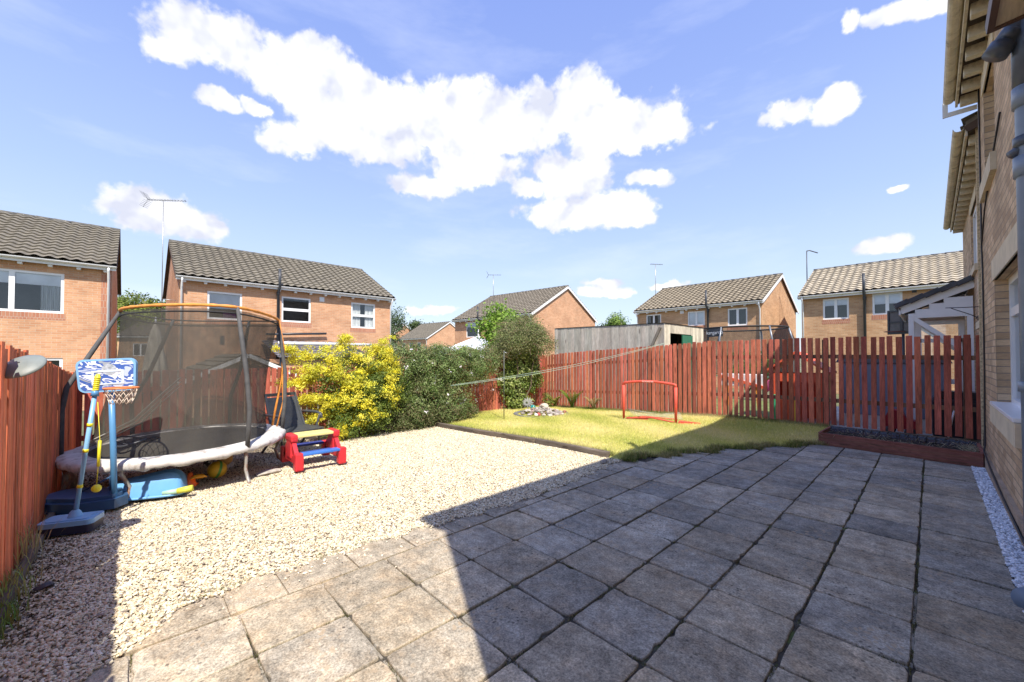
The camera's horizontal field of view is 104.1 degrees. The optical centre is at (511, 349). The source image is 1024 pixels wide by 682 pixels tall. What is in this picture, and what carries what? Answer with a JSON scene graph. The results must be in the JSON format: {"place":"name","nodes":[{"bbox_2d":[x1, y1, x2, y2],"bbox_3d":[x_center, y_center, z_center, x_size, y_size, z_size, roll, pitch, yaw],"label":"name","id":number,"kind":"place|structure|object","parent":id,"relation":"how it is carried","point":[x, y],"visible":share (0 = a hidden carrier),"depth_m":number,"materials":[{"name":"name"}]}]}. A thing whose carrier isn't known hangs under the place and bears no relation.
{"place":"outdoors","nodes":[
{"label":"outdoors","id":0,"kind":"place"},
{"bbox_2d":[0,210,120,410],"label":"brick house","id":1,"kind":"structure","parent":0,"point":[60,285],"depth_m":13.23,"materials":[{"name":"brick"}]},
{"bbox_2d":[0,268,65,320],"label":"window","id":2,"kind":"structure","parent":1,"relation":"in","point":[25,292],"depth_m":12.87,"materials":[{"name":"plastic"}]},
{"bbox_2d":[46,358,62,368],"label":"window","id":3,"kind":"structure","parent":1,"relation":"in","point":[58,362],"depth_m":13.08,"materials":[{"name":"plastic"}]},
{"bbox_2d":[162,239,395,389],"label":"brick house","id":4,"kind":"structure","parent":0,"point":[294,295],"depth_m":18.80,"materials":[{"name":"brick"}]},
{"bbox_2d":[139,192,186,307],"bbox_3d":[-13.952,-3.771,16.117,1.596,5.024,0.591,0,-1,-10],"label":"television aerial","id":5,"kind":"object","parent":4,"relation":"attached to","point":[172,200],"visible":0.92,"depth_m":15.96,"materials":[{"name":"metal"}]},
{"bbox_2d":[207,291,241,310],"bbox_3d":[-12.037,-1.674,16.671,1.262,1.362,0.704,1,-1,-44],"label":"window","id":6,"kind":"structure","parent":4,"relation":"in","point":[214,297],"depth_m":16.49,"materials":[{"name":"plastic"}]},
{"bbox_2d":[280,296,311,327],"bbox_3d":[-10.098,-1.694,18.522,1.301,1.369,0.704,1,-1,-44],"label":"window","id":7,"kind":"structure","parent":4,"relation":"in","point":[294,310],"depth_m":18.67,"materials":[{"name":"plastic"}]},
{"bbox_2d":[350,302,375,332],"bbox_3d":[-7.838,-1.609,20.677,1.329,1.504,0.704,1,-1,-44],"label":"window","id":8,"kind":"structure","parent":4,"relation":"in","point":[362,314],"depth_m":20.62,"materials":[{"name":"plastic"}]},
{"bbox_2d":[268,360,295,397],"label":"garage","id":9,"kind":"structure","parent":0,"point":[273,365],"depth_m":13.16,"materials":[{"name":"orange brick"}]},
{"bbox_2d":[270,333,371,395],"bbox_3d":[-8.435,0.637,17.294,3.643,2.950,3.118,1,-1,-44],"label":"conservatory","id":10,"kind":"object","parent":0,"point":[300,347],"visible":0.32,"depth_m":16.59,"materials":[{"name":"white plastic"}]},
{"bbox_2d":[0,424,644,681],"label":"gravel","id":11,"kind":"structure","parent":0,"point":[395,452],"depth_m":3.54,"materials":[{"name":"beige gravel"}]},
{"bbox_2d":[0,587,29,641],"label":"grass tuft","id":12,"kind":"object","parent":11,"relation":"on","point":[8,617],"visible":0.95,"depth_m":2.20,"materials":[{"name":"green plant"}]},
{"bbox_2d":[0,552,43,602],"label":"grass tuft","id":13,"kind":"object","parent":11,"relation":"on","point":[3,588],"visible":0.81,"depth_m":2.48,"materials":[{"name":"green plant"}]},
{"bbox_2d":[13,507,58,565],"bbox_3d":[-3.458,1.347,2.929,0.360,0.330,0.540,1,-1,-44],"label":"grass tuft","id":14,"kind":"object","parent":11,"relation":"on","point":[24,545],"visible":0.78,"depth_m":2.91,"materials":[{"name":"beige plant"}]},
{"bbox_2d":[0,341,76,586],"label":"wooden fence","id":15,"kind":"object","parent":11,"relation":"on","point":[30,476],"visible":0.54,"depth_m":3.05,"materials":[{"name":"red wood"}]},
{"bbox_2d":[5,355,46,378],"bbox_3d":[-3.157,0.108,2.557,0.267,0.149,0.169,0,-1,-12],"label":"satellite dish","id":16,"kind":"object","parent":15,"relation":"attached to","point":[21,366],"visible":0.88,"depth_m":2.54,"materials":[{"name":"metal"}]},
{"bbox_2d":[0,473,78,627],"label":"kerb board","id":17,"kind":"object","parent":11,"relation":"on","point":[42,537],"visible":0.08,"depth_m":2.68,"materials":[{"name":"brown wood"}]},
{"bbox_2d":[33,581,54,590],"bbox_3d":[-2.955,1.493,2.517,0.096,0.040,0.067,0,-1,-12],"label":"rock","id":18,"kind":"object","parent":11,"relation":"on","point":[44,585],"visible":0.98,"depth_m":2.51,"materials":[{"name":"stone"}]},
{"bbox_2d":[61,471,77,487],"bbox_3d":[-5.229,1.570,4.683,0.204,0.330,0.173,1,-1,-44],"label":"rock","id":19,"kind":"object","parent":11,"relation":"on","point":[74,480],"visible":0.25,"depth_m":4.68,"materials":[{"name":"stone"}]},
{"bbox_2d":[37,374,103,537],"bbox_3d":[-3.689,0.864,3.376,0.378,1.310,0.220,0,-1,-22],"label":"swingball","id":20,"kind":"object","parent":11,"relation":"on","point":[75,520],"visible":0.96,"depth_m":3.37,"materials":[{"name":"blue plastic"}]},
{"bbox_2d":[44,358,139,513],"bbox_3d":[-4.043,0.805,3.875,0.988,1.446,0.501,0,-1,0],"label":"basketball stand","id":21,"kind":"object","parent":11,"relation":"on","point":[118,374],"visible":0.98,"depth_m":3.84,"materials":[{"name":"blue plastic"}]},
{"bbox_2d":[107,469,187,500],"bbox_3d":[-3.901,1.420,4.247,0.778,0.247,0.388,0,-1,-22],"label":"plastic sledge","id":22,"kind":"object","parent":11,"relation":"on","point":[153,485],"visible":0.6,"depth_m":4.18,"materials":[{"name":"blue plastic"}]},
{"bbox_2d":[162,485,193,494],"bbox_3d":[-3.524,1.483,4.214,0.267,0.086,0.068,0,-1,-18],"label":"toy bat","id":23,"kind":"object","parent":22,"relation":"on","point":[189,488],"visible":1,"depth_m":4.20,"materials":[{"name":"yellow plastic"}]},
{"bbox_2d":[187,472,198,485],"bbox_3d":[-3.605,1.451,4.476,0.120,0.145,0.120,0,-1,-19],"label":"orange cone","id":24,"kind":"object","parent":22,"relation":"on","point":[190,475],"visible":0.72,"depth_m":4.46,"materials":[{"name":"plastic"}]},
{"bbox_2d":[191,474,206,478],"bbox_3d":[-3.527,1.435,4.496,0.156,0.074,0.148,1,-1,-44],"label":"disc cone","id":25,"kind":"object","parent":24,"relation":"on","point":[198,476],"visible":1,"depth_m":4.47,"materials":[{"name":"orange plastic"}]},
{"bbox_2d":[55,303,286,506],"bbox_3d":[-4.172,0.539,5.144,2.263,2.150,2.327,1,-1,-44],"label":"trampoline","id":26,"kind":"object","parent":11,"relation":"on","point":[201,384],"visible":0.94,"depth_m":4.63,"materials":[{"name":"grey plastic"}]},
{"bbox_2d":[117,438,146,446],"bbox_3d":[-4.105,0.994,4.359,0.396,0.092,0.397,1,-1,-44],"label":"black hoop","id":27,"kind":"object","parent":26,"relation":"on","point":[137,442],"visible":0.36,"depth_m":4.20,"materials":[{"name":"black plastic"}]},
{"bbox_2d":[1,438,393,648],"bbox_3d":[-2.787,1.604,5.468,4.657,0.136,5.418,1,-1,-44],"label":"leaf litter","id":28,"kind":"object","parent":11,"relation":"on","point":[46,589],"visible":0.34,"depth_m":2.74,"materials":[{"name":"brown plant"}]},
{"bbox_2d":[203,460,213,467],"bbox_3d":[-3.850,1.449,5.073,0.120,0.120,0.119,1,-1,-44],"label":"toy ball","id":29,"kind":"object","parent":11,"relation":"on","point":[206,464],"visible":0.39,"depth_m":5.03,"materials":[{"name":"plastic"}]},
{"bbox_2d":[207,461,226,477],"bbox_3d":[-3.585,1.460,4.857,0.199,0.200,0.203,1,-1,-44],"label":"toy ball","id":30,"kind":"object","parent":11,"relation":"on","point":[216,469],"visible":1,"depth_m":4.79,"materials":[{"name":"yellow plastic"}]},
{"bbox_2d":[217,455,232,464],"bbox_3d":[-3.708,1.410,5.163,0.169,0.170,0.169,1,-1,-44],"label":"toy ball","id":31,"kind":"object","parent":11,"relation":"on","point":[227,461],"visible":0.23,"depth_m":5.12,"materials":[{"name":"orange plastic"}]},
{"bbox_2d":[227,462,233,467],"bbox_3d":[-4.063,1.624,5.637,0.258,0.089,0.364,0,-1,-25],"label":"rock","id":32,"kind":"object","parent":11,"relation":"on","point":[231,464],"visible":0.2,"depth_m":5.60,"materials":[{"name":"grey stone"}]},
{"bbox_2d":[76,364,428,447],"bbox_3d":[-4.249,1.084,7.870,6.032,1.507,0.161,1,-1,-44],"label":"wooden fence","id":33,"kind":"object","parent":11,"relation":"on","point":[99,406],"visible":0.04,"depth_m":7.46,"materials":[{"name":"red wood"}]},
{"bbox_2d":[255,468,281,476],"bbox_3d":[-3.154,1.588,5.180,0.325,0.062,0.256,1,-1,-44],"label":"trampoline leg","id":34,"kind":"object","parent":11,"relation":"on","point":[267,472],"visible":0.95,"depth_m":5.12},
{"bbox_2d":[261,392,323,452],"bbox_3d":[-3.584,1.203,6.531,0.825,0.952,0.688,-1,-1,32],"label":"garden chair","id":35,"kind":"object","parent":11,"relation":"on","point":[294,421],"visible":0.72,"depth_m":6.65,"materials":[{"name":"plastic"}]},
{"bbox_2d":[280,428,345,471],"bbox_3d":[-2.782,1.360,5.588,0.650,0.435,0.750,1,-1,-44],"label":"picnic table","id":36,"kind":"object","parent":11,"relation":"on","point":[330,444],"visible":1,"depth_m":5.49,"materials":[{"name":"red plastic"}]},
{"bbox_2d":[271,332,413,441],"bbox_3d":[-3.192,0.706,7.705,2.620,2.128,1.414,1,-1,-44],"label":"yellow bush","id":37,"kind":"object","parent":11,"relation":"on","point":[364,398],"visible":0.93,"depth_m":7.56,"materials":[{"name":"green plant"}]},
{"bbox_2d":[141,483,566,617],"bbox_3d":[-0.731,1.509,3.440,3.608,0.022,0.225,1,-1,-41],"label":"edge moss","id":38,"kind":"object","parent":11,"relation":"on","point":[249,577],"visible":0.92,"depth_m":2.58,"materials":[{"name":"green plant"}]},
{"bbox_2d":[431,422,609,457],"bbox_3d":[-0.290,1.616,7.520,0.120,0.218,4.862,1,-1,-44],"label":"timber edging","id":39,"kind":"object","parent":11,"relation":"on","point":[588,450],"visible":0.72,"depth_m":6.84,"materials":[{"name":"wood"}]},
{"bbox_2d":[600,459,607,463],"bbox_3d":[1.256,1.531,5.466,0.099,0.064,0.126,0,-1,13],"label":"rock","id":40,"kind":"object","parent":11,"relation":"on","point":[603,461],"visible":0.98,"depth_m":5.43,"materials":[{"name":"grey stone"}]},
{"bbox_2d":[399,321,454,364],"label":"brick house","id":41,"kind":"structure","parent":0,"point":[437,332],"depth_m":62.84,"materials":[{"name":"brick"}]},
{"bbox_2d":[81,359,838,459],"bbox_3d":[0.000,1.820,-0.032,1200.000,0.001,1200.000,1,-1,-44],"label":"ground","id":42,"kind":"structure","parent":0,"point":[837,397],"depth_m":15.46,"materials":[{"name":"green plant"}]},
{"bbox_2d":[117,332,119,354],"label":"brick house","id":43,"kind":"structure","parent":42,"relation":"on","point":[117,342],"depth_m":37.44,"materials":[{"name":"orange brick"}]},
{"bbox_2d":[116,301,144,357],"bbox_3d":[-38.952,-1.293,39.925,7.051,7.595,5.209,1,-1,-44],"label":"broadleaf tree","id":44,"kind":"object","parent":42,"relation":"on","point":[118,319],"visible":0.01,"depth_m":39.73,"materials":[{"name":"green plant"}]},
{"bbox_2d":[117,288,165,332],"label":"broadleaf tree","id":45,"kind":"object","parent":42,"relation":"on","point":[135,300],"visible":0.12,"depth_m":44.34,"materials":[{"name":"green plant"}]},
{"bbox_2d":[391,303,412,350],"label":"broadleaf tree","id":46,"kind":"object","parent":42,"relation":"on","point":[396,320],"visible":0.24,"depth_m":40.17,"materials":[{"name":"green plant"}]},
{"bbox_2d":[393,324,410,354],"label":"brick house","id":47,"kind":"structure","parent":42,"relation":"on","point":[407,330],"depth_m":73.47,"materials":[{"name":"orange brick"}]},
{"bbox_2d":[406,318,424,329],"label":"broadleaf tree","id":48,"kind":"object","parent":42,"relation":"on","point":[414,323],"visible":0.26,"depth_m":74.19,"materials":[{"name":"green plant"}]},
{"bbox_2d":[435,329,487,381],"bbox_3d":[-1.472,0.575,17.493,3.622,2.981,3.622,1,-1,-41],"label":"conservatory","id":49,"kind":"object","parent":42,"relation":"on","point":[474,342],"visible":0.16,"depth_m":16.94,"materials":[{"name":"plastic"}]},
{"bbox_2d":[447,344,477,390],"bbox_3d":[-1.633,0.898,13.034,1.581,2.202,1.896,1,-1,-44],"label":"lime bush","id":50,"kind":"object","parent":42,"relation":"on","point":[465,349],"visible":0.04,"depth_m":13.12,"materials":[{"name":"green plant"}]},
{"bbox_2d":[465,298,528,390],"bbox_3d":[-0.342,0.070,14.610,2.556,3.921,2.675,1,-1,-44],"label":"broadleaf tree","id":51,"kind":"object","parent":42,"relation":"on","point":[488,325],"visible":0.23,"depth_m":14.36,"materials":[{"name":"green plant"}]},
{"bbox_2d":[600,310,631,325],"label":"broadleaf tree","id":52,"kind":"object","parent":42,"relation":"on","point":[617,320],"visible":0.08,"depth_m":40.60,"materials":[{"name":"green plant"}]},
{"bbox_2d":[732,346,774,391],"bbox_3d":[11.295,0.972,18.884,2.632,2.284,2.735,1,-1,-44],"label":"garden shrub","id":53,"kind":"object","parent":42,"relation":"on","point":[750,365],"visible":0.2,"depth_m":18.43,"materials":[{"name":"green plant"}]},
{"bbox_2d":[0,0,977,351],"label":"sky","id":54,"kind":"structure","parent":0,"point":[429,149],"materials":[{"name":"blue"}]},
{"bbox_2d":[0,444,1023,681],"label":"patio","id":55,"kind":"structure","parent":0,"point":[871,613],"depth_m":2.46,"materials":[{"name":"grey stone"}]},
{"bbox_2d":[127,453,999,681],"bbox_3d":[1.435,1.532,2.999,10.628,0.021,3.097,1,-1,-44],"label":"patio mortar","id":56,"kind":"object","parent":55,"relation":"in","point":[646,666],"visible":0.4,"depth_m":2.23,"materials":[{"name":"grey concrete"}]},
{"bbox_2d":[818,426,984,467],"bbox_3d":[5.975,1.458,6.229,1.037,0.221,1.851,1,-1,-40],"label":"planter","id":57,"kind":"object","parent":55,"relation":"on","point":[960,452],"visible":0.98,"depth_m":6.01,"materials":[{"name":"brown wood"}]},
{"bbox_2d":[942,0,1023,608],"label":"brick house","id":58,"kind":"structure","parent":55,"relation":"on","point":[984,59],"depth_m":4.19,"materials":[{"name":"brown brick"}]},
{"bbox_2d":[990,270,1020,422],"bbox_3d":[4.965,-0.095,3.599,1.810,1.385,0.750,1,-1,-44],"label":"window","id":59,"kind":"structure","parent":58,"relation":"in","point":[1011,410],"depth_m":4.23,"materials":[{"name":"plastic"}]},
{"bbox_2d":[971,466,1023,611],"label":"white gravel","id":60,"kind":"structure","parent":55,"relation":"on","point":[1010,544],"depth_m":3.37,"materials":[{"name":"white gravel"}]},
{"bbox_2d":[451,285,597,380],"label":"brick house","id":61,"kind":"structure","parent":0,"point":[563,306],"depth_m":31.20,"materials":[{"name":"brick"}]},
{"bbox_2d":[466,321,477,337],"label":"window","id":62,"kind":"structure","parent":61,"relation":"in","point":[468,334],"depth_m":32.26,"materials":[{"name":"plastic"}]},
{"bbox_2d":[487,273,493,301],"bbox_3d":[-1.550,-5.293,33.898,1.218,2.688,0.400,0,-1,0],"label":"television aerial","id":63,"kind":"object","parent":61,"relation":"on","point":[493,287],"visible":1,"depth_m":33.88,"materials":[{"name":"metal"}]},
{"bbox_2d":[436,405,827,461],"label":"lawn","id":64,"kind":"structure","parent":0,"point":[666,432],"depth_m":7.44,"materials":[{"name":"green plant"}]},
{"bbox_2d":[363,339,511,432],"bbox_3d":[-1.625,0.811,9.479,4.296,2.181,1.524,1,-1,-44],"label":"climbing hedge","id":65,"kind":"object","parent":64,"relation":"on","point":[442,407],"visible":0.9,"depth_m":9.07,"materials":[{"name":"green plant"}]},
{"bbox_2d":[425,354,543,416],"bbox_3d":[-0.586,1.008,11.367,4.318,1.740,0.161,1,-1,-44],"label":"wooden fence","id":66,"kind":"object","parent":64,"relation":"on","point":[490,400],"visible":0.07,"depth_m":11.26,"materials":[{"name":"red wood"}]},
{"bbox_2d":[494,350,544,408],"bbox_3d":[0.218,0.873,11.776,1.798,1.838,0.875,1,-1,-44],"label":"ivy","id":67,"kind":"object","parent":66,"relation":"attached to","point":[511,391],"visible":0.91,"depth_m":11.54,"materials":[{"name":"green plant"}]},
{"bbox_2d":[473,309,559,407],"bbox_3d":[0.096,0.295,11.539,2.586,2.985,2.050,1,-1,-44],"label":"corner shrub","id":68,"kind":"object","parent":64,"relation":"on","point":[527,340],"visible":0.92,"depth_m":11.35,"materials":[{"name":"green plant"}]},
{"bbox_2d":[523,397,534,407],"bbox_3d":[0.471,1.508,11.018,0.364,0.408,0.149,0,-1,-7],"label":"garden ornament","id":69,"kind":"object","parent":64,"relation":"on","point":[528,403],"visible":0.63,"depth_m":11.05,"materials":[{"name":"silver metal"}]},
{"bbox_2d":[513,410,547,417],"bbox_3d":[0.775,1.667,10.388,1.472,0.028,1.465,1,-1,-44],"label":"slate ring","id":70,"kind":"object","parent":64,"relation":"on","point":[516,413],"visible":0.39,"depth_m":10.17,"materials":[{"name":"grey stone"}]},
{"bbox_2d":[541,392,554,406],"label":"weed plant","id":71,"kind":"object","parent":64,"relation":"on","point":[549,402],"visible":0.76,"depth_m":12.21,"materials":[{"name":"green plant"}]},
{"bbox_2d":[548,396,561,406],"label":"fern","id":72,"kind":"object","parent":64,"relation":"on","point":[556,400],"visible":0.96,"depth_m":12.13,"materials":[{"name":"green plant"}]},
{"bbox_2d":[559,390,583,407],"bbox_3d":[1.755,1.456,11.664,0.766,0.546,0.645,0,-1,3],"label":"fern","id":73,"kind":"object","parent":64,"relation":"on","point":[571,401],"visible":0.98,"depth_m":11.65,"materials":[{"name":"green plant"}]},
{"bbox_2d":[585,397,600,408],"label":"fern","id":74,"kind":"object","parent":64,"relation":"on","point":[593,404],"visible":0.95,"depth_m":11.15,"materials":[{"name":"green plant"}]},
{"bbox_2d":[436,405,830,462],"bbox_3d":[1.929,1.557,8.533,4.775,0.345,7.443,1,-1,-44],"label":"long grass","id":75,"kind":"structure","parent":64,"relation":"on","point":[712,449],"depth_m":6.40,"materials":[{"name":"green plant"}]},
{"bbox_2d":[622,380,700,423],"bbox_3d":[3.278,1.134,8.771,1.596,0.929,0.564,-1,-1,39],"label":"toy goal","id":76,"kind":"object","parent":64,"relation":"on","point":[644,417],"visible":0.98,"depth_m":8.78,"materials":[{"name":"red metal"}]},
{"bbox_2d":[543,335,980,439],"bbox_3d":[4.186,0.818,9.564,0.161,2.038,9.211,1,-1,-44],"label":"wooden fence","id":77,"kind":"object","parent":64,"relation":"on","point":[699,359],"visible":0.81,"depth_m":8.04,"materials":[{"name":"red wood"}]},
{"bbox_2d":[452,343,664,385],"bbox_3d":[1.197,0.331,9.435,5.233,1.002,0.008,0,-1,-10],"label":"washing line","id":78,"kind":"object","parent":77,"relation":"attached to","point":[555,368],"visible":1,"depth_m":9.41,"materials":[{"name":"white plastic"}]},
{"bbox_2d":[836,426,981,445],"bbox_3d":[5.762,1.500,7.422,0.820,0.092,3.980,1,-1,-44],"label":"soil strip","id":79,"kind":"object","parent":64,"relation":"on","point":[978,441],"visible":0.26,"depth_m":6.61,"materials":[{"name":"brown soil"}]},
{"bbox_2d":[552,398,787,420],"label":"neighbour lawn","id":80,"kind":"structure","parent":0,"point":[728,407],"depth_m":12.21,"materials":[{"name":"green plant"}]},
{"bbox_2d":[555,323,702,412],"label":"timber shed","id":81,"kind":"structure","parent":80,"relation":"on","point":[585,339],"depth_m":12.29,"materials":[{"name":"grey wood"}]},
{"bbox_2d":[682,335,692,407],"bbox_3d":[5.243,0.775,11.929,0.705,2.386,0.032,1,-1,-44],"label":"door","id":82,"kind":"structure","parent":81,"relation":"in","point":[685,339],"depth_m":12.02,"materials":[{"name":"green paint"}]},
{"bbox_2d":[703,325,793,393],"bbox_3d":[8.940,0.497,15.494,3.251,2.666,3.105,1,-1,-44],"label":"trampoline","id":83,"kind":"object","parent":80,"relation":"on","point":[715,332],"visible":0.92,"depth_m":14.84,"materials":[{"name":"black"}]},
{"bbox_2d":[728,374,768,403],"bbox_3d":[5.916,1.178,10.078,0.193,1.124,1.218,1,-1,-44],"label":"toy slide","id":84,"kind":"object","parent":80,"relation":"on","point":[750,382],"visible":0.06,"depth_m":9.97,"materials":[{"name":"plastic"}]},
{"bbox_2d":[767,351,836,421],"bbox_3d":[7.163,0.893,9.934,1.100,1.680,1.300,1,-1,-44],"label":"playhouse","id":85,"kind":"object","parent":80,"relation":"on","point":[781,404],"visible":0.23,"depth_m":9.78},
{"bbox_2d":[633,273,798,389],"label":"brick house","id":86,"kind":"structure","parent":0,"point":[763,300],"depth_m":24.15,"materials":[{"name":"brick"}]},
{"bbox_2d":[646,314,660,323],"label":"window","id":87,"kind":"structure","parent":86,"relation":"in","point":[655,318],"depth_m":26.56,"materials":[{"name":"plastic"}]},
{"bbox_2d":[653,264,662,296],"bbox_3d":[10.021,-4.810,27.698,0.900,2.305,0.280,0,-1,-8],"label":"television aerial","id":88,"kind":"object","parent":86,"relation":"on","point":[655,277],"visible":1,"depth_m":27.68,"materials":[{"name":"metal"}]},
{"bbox_2d":[688,311,705,327],"bbox_3d":[11.428,-1.771,24.486,0.704,1.098,1.090,1,-1,-44],"label":"window","id":89,"kind":"structure","parent":86,"relation":"in","point":[695,318],"depth_m":24.25,"materials":[{"name":"plastic"}]},
{"bbox_2d":[727,307,747,329],"bbox_3d":[13.001,-1.733,22.838,0.704,1.219,1.094,1,-1,-44],"label":"window","id":90,"kind":"structure","parent":86,"relation":"in","point":[736,316],"depth_m":22.96,"materials":[{"name":"plastic"}]},
{"bbox_2d":[801,406,932,435],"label":"neighbour patio","id":91,"kind":"structure","parent":0,"point":[861,426],"depth_m":8.90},
{"bbox_2d":[836,359,951,430],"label":"garden store","id":92,"kind":"structure","parent":91,"relation":"on","point":[894,387],"depth_m":8.77,"materials":[{"name":"blue plastic"}]},
{"bbox_2d":[885,310,908,354],"bbox_3d":[9.887,0.355,10.295,0.531,2.770,0.634,0,-1,0],"label":"basketball hoop","id":93,"kind":"object","parent":91,"relation":"on","point":[896,324],"visible":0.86,"depth_m":10.41,"materials":[{"name":"plastic"}]},
{"bbox_2d":[894,111,983,448],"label":"brick house","id":94,"kind":"structure","parent":91,"relation":"on","point":[962,210],"depth_m":7.79,"materials":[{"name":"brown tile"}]},
{"bbox_2d":[948,306,978,319],"bbox_3d":[7.023,-0.582,6.195,0.014,0.340,0.408,1,-1,-44],"label":"basket bracket","id":95,"kind":"object","parent":94,"relation":"attached to","point":[964,312],"visible":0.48,"depth_m":6.19,"materials":[{"name":"black metal"}]},
{"bbox_2d":[973,206,976,262],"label":"window","id":96,"kind":"structure","parent":94,"relation":"in","point":[974,214],"depth_m":7.94,"materials":[{"name":"plastic"}]},
{"bbox_2d":[932,390,978,439],"bbox_3d":[8.225,1.187,7.241,0.574,0.840,0.850,1,-1,-44],"label":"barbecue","id":97,"kind":"object","parent":91,"relation":"on","point":[953,416],"visible":0.27,"depth_m":7.20,"materials":[{"name":"black metal"}]},
{"bbox_2d":[797,250,963,393],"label":"brick house","id":98,"kind":"structure","parent":0,"point":[859,300],"depth_m":19.06,"materials":[{"name":"beige brick"}]},
{"bbox_2d":[806,250,817,279],"bbox_3d":[17.048,-4.502,22.682,0.654,2.314,0.060,0,-1,0],"label":"television aerial","id":99,"kind":"object","parent":98,"relation":"on","point":[806,263],"visible":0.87,"depth_m":22.68,"materials":[{"name":"metal"}]},
{"bbox_2d":[822,297,849,323],"bbox_3d":[16.009,-1.863,19.686,0.704,1.235,1.074,1,-1,-44],"label":"window","id":100,"kind":"structure","parent":98,"relation":"in","point":[837,310],"depth_m":19.65,"materials":[{"name":"plastic"}]},
{"bbox_2d":[871,292,902,319],"bbox_3d":[17.273,-1.969,18.363,0.704,1.215,1.083,1,-1,-44],"label":"window","id":101,"kind":"structure","parent":98,"relation":"in","point":[882,303],"depth_m":18.33,"materials":[{"name":"plastic"}]},
{"bbox_2d":[885,409,915,433],"bbox_3d":[7.693,1.448,7.921,0.340,0.500,0.500,1,-1,-44],"label":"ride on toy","id":102,"kind":"object","parent":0,"point":[905,422],"visible":0.3,"depth_m":7.85,"materials":[{"name":"red plastic"}]},
{"bbox_3d":[0.834,1.525,10.407,0.089,0.057,0.092,1,-1,-44],"label":"stone","id":103,"kind":"object","parent":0,"visible":0},
{"bbox_2d":[540,403,548,407],"bbox_3d":[0.835,1.470,10.452,0.242,0.135,0.151,0,-1,19],"label":"stone","id":104,"kind":"object","parent":103,"relation":"on","point":[546,405],"visible":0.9,"depth_m":10.40,"materials":[{"name":"white stone"}]}
]}

